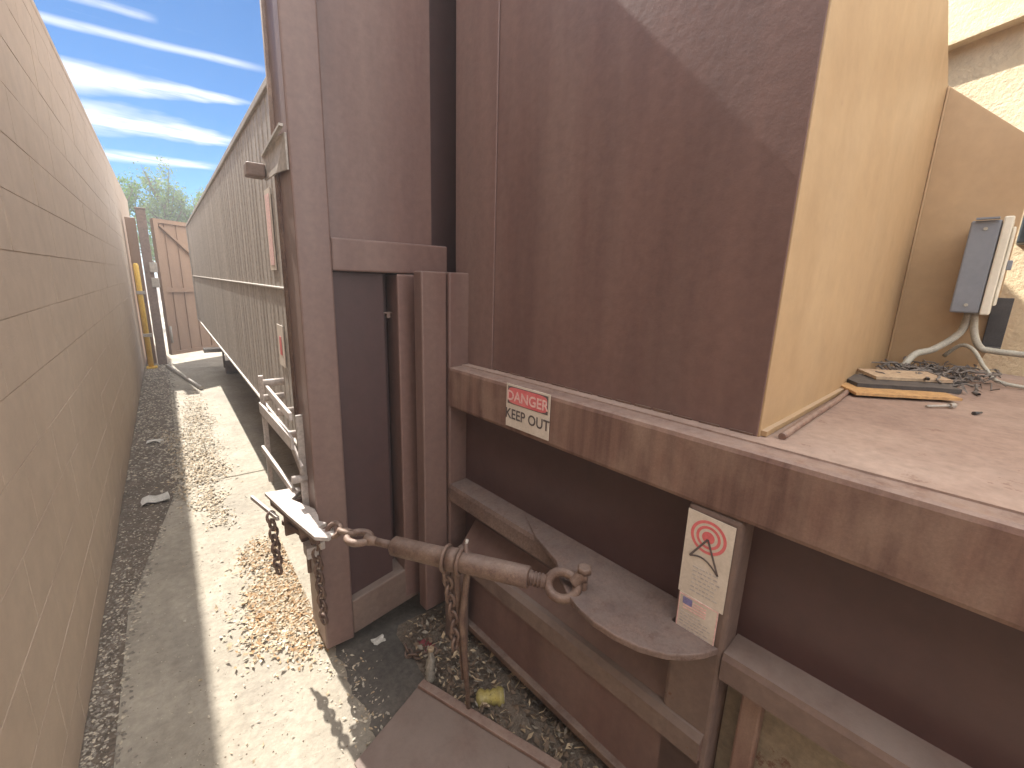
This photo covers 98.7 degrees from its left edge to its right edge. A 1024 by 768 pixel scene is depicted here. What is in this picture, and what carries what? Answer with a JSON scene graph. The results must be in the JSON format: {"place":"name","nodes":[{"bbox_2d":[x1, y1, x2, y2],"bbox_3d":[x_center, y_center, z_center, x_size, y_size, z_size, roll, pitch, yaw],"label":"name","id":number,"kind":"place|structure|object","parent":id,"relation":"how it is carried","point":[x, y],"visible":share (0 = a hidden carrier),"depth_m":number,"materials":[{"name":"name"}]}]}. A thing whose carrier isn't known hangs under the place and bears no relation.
{"place":"outdoors","nodes":[
{"label":"outdoors","id":0,"kind":"place"},
{"bbox_2d":[33,0,265,276],"label":"sky","id":1,"kind":"structure","parent":0,"point":[175,80],"materials":[{"name":"blue"}]},
{"bbox_2d":[144,277,160,365],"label":"ground","id":2,"kind":"structure","parent":0,"point":[158,293],"depth_m":31.14,"materials":[{"name":"soil"}]},
{"bbox_2d":[114,301,375,767],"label":"pavement","id":3,"kind":"structure","parent":0,"point":[236,401],"depth_m":1.80,"materials":[{"name":"concrete"}]},
{"bbox_2d":[0,0,146,767],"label":"block wall","id":4,"kind":"structure","parent":3,"relation":"on","point":[73,358],"depth_m":1.74,"materials":[{"name":"beige concrete"}]},
{"bbox_2d":[103,146,150,252],"bbox_3d":[-11.794,-4.290,12.952,1.981,4.910,2.044,-8,16,-37],"label":"tree","id":5,"kind":"object","parent":3,"relation":"on","point":[131,198],"visible":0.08,"depth_m":12.72,"materials":[{"name":"green plant"}]},
{"bbox_2d":[78,365,178,767],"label":"soil strip","id":6,"kind":"object","parent":3,"relation":"on","point":[140,556],"visible":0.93,"depth_m":2.54,"materials":[{"name":"grey gravel"}]},
{"bbox_2d":[79,362,192,767],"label":"gravel","id":7,"kind":"structure","parent":6,"relation":"on","point":[107,691],"depth_m":2.15,"materials":[{"name":"grey gravel"}]},
{"bbox_2d":[133,263,157,368],"bbox_3d":[-5.692,-1.038,6.804,0.135,1.610,0.160,-8,16,-37],"label":"guard post","id":8,"kind":"object","parent":6,"relation":"on","point":[140,292],"visible":1,"depth_m":6.78,"materials":[{"name":"yellow metal"}]},
{"bbox_2d":[146,439,163,443],"bbox_3d":[-3.213,0.508,3.957,0.126,0.026,0.103,-8,16,-37],"label":"paper scrap","id":9,"kind":"object","parent":6,"relation":"on","point":[154,440],"visible":1,"depth_m":3.94,"materials":[{"name":"white paper"}]},
{"bbox_2d":[141,491,169,505],"bbox_3d":[-2.379,0.766,2.931,0.154,0.030,0.122,-8,16,-37],"label":"paper scrap","id":10,"kind":"object","parent":6,"relation":"on","point":[156,498],"visible":1,"depth_m":2.92,"materials":[{"name":"white paper"}]},
{"bbox_2d":[124,217,156,363],"bbox_3d":[-5.964,-1.463,7.072,0.125,2.300,0.170,-8,16,-37],"label":"gate post","id":11,"kind":"object","parent":3,"relation":"on","point":[132,238],"visible":0.7,"depth_m":6.92,"materials":[{"name":"brown metal"}]},
{"bbox_2d":[134,207,167,364],"bbox_3d":[-5.755,-1.517,7.023,0.140,2.440,0.160,-8,16,-37],"label":"gate post","id":12,"kind":"object","parent":3,"relation":"on","point":[141,220],"visible":0.95,"depth_m":6.96,"materials":[{"name":"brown metal"}]},
{"bbox_2d":[149,218,218,354],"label":"gate","id":13,"kind":"structure","parent":12,"relation":"attached to","point":[186,332],"depth_m":7.37,"materials":[{"name":"brown wood"}]},
{"bbox_2d":[123,154,194,262],"bbox_3d":[-10.787,-4.503,13.697,2.157,5.052,2.331,2,13,0],"label":"tree","id":14,"kind":"object","parent":3,"relation":"on","point":[165,202],"visible":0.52,"depth_m":13.24,"materials":[{"name":"green plant"}]},
{"bbox_2d":[130,182,192,248],"bbox_3d":[-13.585,-5.425,17.319,3.258,5.047,2.846,5,13,12],"label":"tree","id":15,"kind":"object","parent":3,"relation":"on","point":[151,242],"visible":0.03,"depth_m":16.66,"materials":[{"name":"green plant"}]},
{"bbox_2d":[165,364,202,388],"bbox_3d":[-4.806,-0.123,6.409,1.979,0.043,0.044,13,17,41],"label":"gate rod","id":16,"kind":"object","parent":3,"relation":"on","point":[199,386],"visible":1,"depth_m":6.27,"materials":[{"name":"silver metal"}]},
{"bbox_2d":[169,185,206,222],"bbox_3d":[-10.027,-4.318,14.456,1.790,4.397,2.017,3,13,7],"label":"tree","id":17,"kind":"object","parent":3,"relation":"on","point":[197,198],"visible":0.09,"depth_m":13.83,"materials":[{"name":"green plant"}]},
{"bbox_2d":[120,382,390,767],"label":"gravel","id":18,"kind":"structure","parent":3,"relation":"on","point":[282,608],"depth_m":2.12,"materials":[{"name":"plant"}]},
{"bbox_2d":[186,0,455,648],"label":"waste container","id":19,"kind":"object","parent":3,"relation":"on","point":[321,226],"visible":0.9,"depth_m":1.65,"materials":[{"name":"brown metal"}]},
{"bbox_2d":[266,510,282,575],"bbox_3d":[-0.943,0.634,1.748,0.044,0.284,0.045,-4,14,-22],"label":"chain","id":20,"kind":"object","parent":19,"relation":"hanging from","point":[276,543],"visible":0.98,"depth_m":1.74,"materials":[{"name":"metal"}]},
{"bbox_2d":[309,539,328,625],"bbox_3d":[-0.718,0.728,1.640,0.042,0.423,0.050,-1,13,-12],"label":"chain","id":21,"kind":"object","parent":19,"relation":"hanging from","point":[322,593],"visible":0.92,"depth_m":1.64,"materials":[{"name":"metal"}]},
{"bbox_2d":[325,521,357,539],"bbox_3d":[-0.572,0.497,1.473,0.140,0.062,0.056,8,15,26],"label":"chain","id":22,"kind":"object","parent":19,"relation":"on","point":[341,530],"visible":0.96,"depth_m":1.46,"materials":[{"name":"metal"}]},
{"bbox_2d":[336,593,444,736],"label":"dirt","id":23,"kind":"structure","parent":3,"relation":"on","point":[396,673],"depth_m":1.74,"materials":[{"name":"grey soil"}]},
{"bbox_2d":[371,634,385,644],"bbox_3d":[-0.567,1.084,1.861,0.056,0.012,0.045,-8,16,-37],"label":"paper scrap","id":24,"kind":"object","parent":23,"relation":"on","point":[378,640],"visible":1,"depth_m":1.86,"materials":[{"name":"white paper"}]},
{"bbox_2d":[417,638,434,650],"bbox_3d":[-0.347,1.087,1.856,0.094,0.021,0.081,-8,16,-37],"label":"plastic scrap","id":25,"kind":"object","parent":23,"relation":"on","point":[422,641],"visible":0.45,"depth_m":1.84,"materials":[{"name":"red plastic"}]},
{"bbox_2d":[354,679,561,767],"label":"steel plate","id":26,"kind":"object","parent":23,"relation":"on","point":[429,725],"visible":1,"depth_m":1.41,"materials":[{"name":"brown paint"}]},
{"bbox_2d":[396,603,608,767],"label":"ground rubbish","id":27,"kind":"object","parent":23,"relation":"on","point":[524,712],"visible":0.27,"depth_m":1.62,"materials":[{"name":"beige plant"}]},
{"bbox_2d":[404,643,437,659],"bbox_3d":[-0.381,1.089,1.784,0.168,0.064,0.057,7,14,22],"label":"chain","id":28,"kind":"object","parent":27,"relation":"on","point":[411,655],"visible":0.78,"depth_m":1.77,"materials":[{"name":"metal"}]},
{"bbox_2d":[424,646,435,682],"bbox_3d":[-0.307,1.060,1.658,0.042,0.122,0.067,2,13,3],"label":"bottle","id":29,"kind":"object","parent":27,"relation":"on","point":[430,672],"visible":0.98,"depth_m":1.65,"materials":[{"name":"plastic"}]},
{"bbox_2d":[476,686,504,708],"bbox_3d":[-0.076,1.124,1.575,0.106,0.070,0.065,1,13,-1],"label":"drink can","id":30,"kind":"object","parent":27,"relation":"on","point":[496,696],"visible":0.94,"depth_m":1.56,"materials":[{"name":"yellow metal"}]},
{"bbox_2d":[414,0,1023,767],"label":"trash compactor","id":31,"kind":"object","parent":3,"relation":"on","point":[708,252],"visible":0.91,"depth_m":1.12,"materials":[{"name":"brown paint"}]},
{"bbox_2d":[343,528,591,708],"bbox_3d":[-0.173,0.794,1.387,0.799,0.691,0.109,6,14,17],"label":"turnbuckle","id":32,"kind":"object","parent":31,"relation":"attached to","point":[455,561],"visible":0.93,"depth_m":1.29,"materials":[{"name":"metal"}]},
{"bbox_2d":[442,572,459,651],"bbox_3d":[-0.190,0.700,1.366,0.061,0.319,0.037,-4,14,-23],"label":"chain","id":33,"kind":"object","parent":32,"relation":"hanging from","point":[451,613],"visible":0.98,"depth_m":1.36,"materials":[{"name":"metal"}]},
{"bbox_2d":[778,389,849,439],"bbox_3d":[0.887,0.065,1.243,0.786,0.017,0.022,-11,18,-43],"label":"metal bar","id":34,"kind":"object","parent":31,"relation":"on","point":[792,429],"visible":0.87,"depth_m":1.12,"materials":[{"name":"brown paint"}]},
{"bbox_2d":[841,383,962,400],"bbox_3d":[1.247,0.023,1.433,0.300,0.015,0.134,4,13,7],"label":"board","id":35,"kind":"object","parent":31,"relation":"on","point":[880,392],"visible":0.6,"depth_m":1.39,"materials":[{"name":"brown wood"}]},
{"bbox_2d":[847,374,961,393],"bbox_3d":[1.305,-0.004,1.501,0.300,0.019,0.152,4,13,9],"label":"board","id":36,"kind":"object","parent":35,"relation":"on","point":[857,380],"visible":0.68,"depth_m":1.45,"materials":[{"name":"wood"}]},
{"bbox_2d":[857,368,952,382],"bbox_3d":[1.370,-0.030,1.540,0.241,0.019,0.107,3,13,6],"label":"board","id":37,"kind":"object","parent":36,"relation":"on","point":[902,375],"visible":0.95,"depth_m":1.52,"materials":[{"name":"beige wood"}]},
{"bbox_2d":[859,356,1005,400],"bbox_3d":[1.595,-0.041,1.699,0.883,0.062,0.430,-10,17,-41],"label":"netting","id":38,"kind":"object","parent":31,"relation":"on","point":[942,371],"visible":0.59,"depth_m":1.66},
{"bbox_2d":[925,403,956,407],"bbox_3d":[1.262,0.063,1.292,0.090,0.017,0.016,0,13,-7],"label":"bolt","id":39,"kind":"object","parent":31,"relation":"on","point":[951,405],"visible":1,"depth_m":1.29,"materials":[{"name":"silver metal"}]},
{"bbox_2d":[942,343,1023,388],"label":"conduit","id":40,"kind":"object","parent":31,"relation":"on","point":[976,354],"visible":0.91,"depth_m":1.68,"materials":[{"name":"plastic"}]},
{"bbox_2d":[982,298,1014,348],"bbox_3d":[1.905,-0.236,1.726,0.038,0.200,0.055,-10,17,-41],"label":"bracket","id":41,"kind":"object","parent":31,"relation":"attached to","point":[997,323],"visible":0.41,"depth_m":1.73,"materials":[{"name":"black metal"}]},
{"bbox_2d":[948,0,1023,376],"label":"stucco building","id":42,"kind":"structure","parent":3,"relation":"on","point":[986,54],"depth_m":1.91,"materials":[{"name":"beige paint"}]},
{"bbox_2d":[949,216,1016,314],"bbox_3d":[1.806,-0.443,1.675,0.197,0.350,0.132,-10,17,-41],"label":"electrical box","id":43,"kind":"object","parent":42,"relation":"attached to","point":[985,264],"visible":1,"depth_m":1.63,"materials":[{"name":"grey paint"}]},
{"bbox_2d":[900,313,971,364],"bbox_3d":[1.687,-0.162,1.774,0.234,0.261,0.045,3,13,6],"label":"conduit","id":44,"kind":"object","parent":43,"relation":"attached to","point":[952,338],"visible":0.73,"depth_m":1.76,"materials":[{"name":"plastic"}]},
{"bbox_2d":[970,313,1023,357],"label":"conduit","id":45,"kind":"object","parent":43,"relation":"attached to","point":[976,340],"visible":0.97,"depth_m":1.70,"materials":[{"name":"plastic"}]},
{"bbox_2d":[1016,216,1023,244],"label":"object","id":46,"kind":"object","parent":42,"relation":"attached to","point":[1020,239],"visible":1,"depth_m":1.78,"materials":[{"name":"metal"}]}
]}

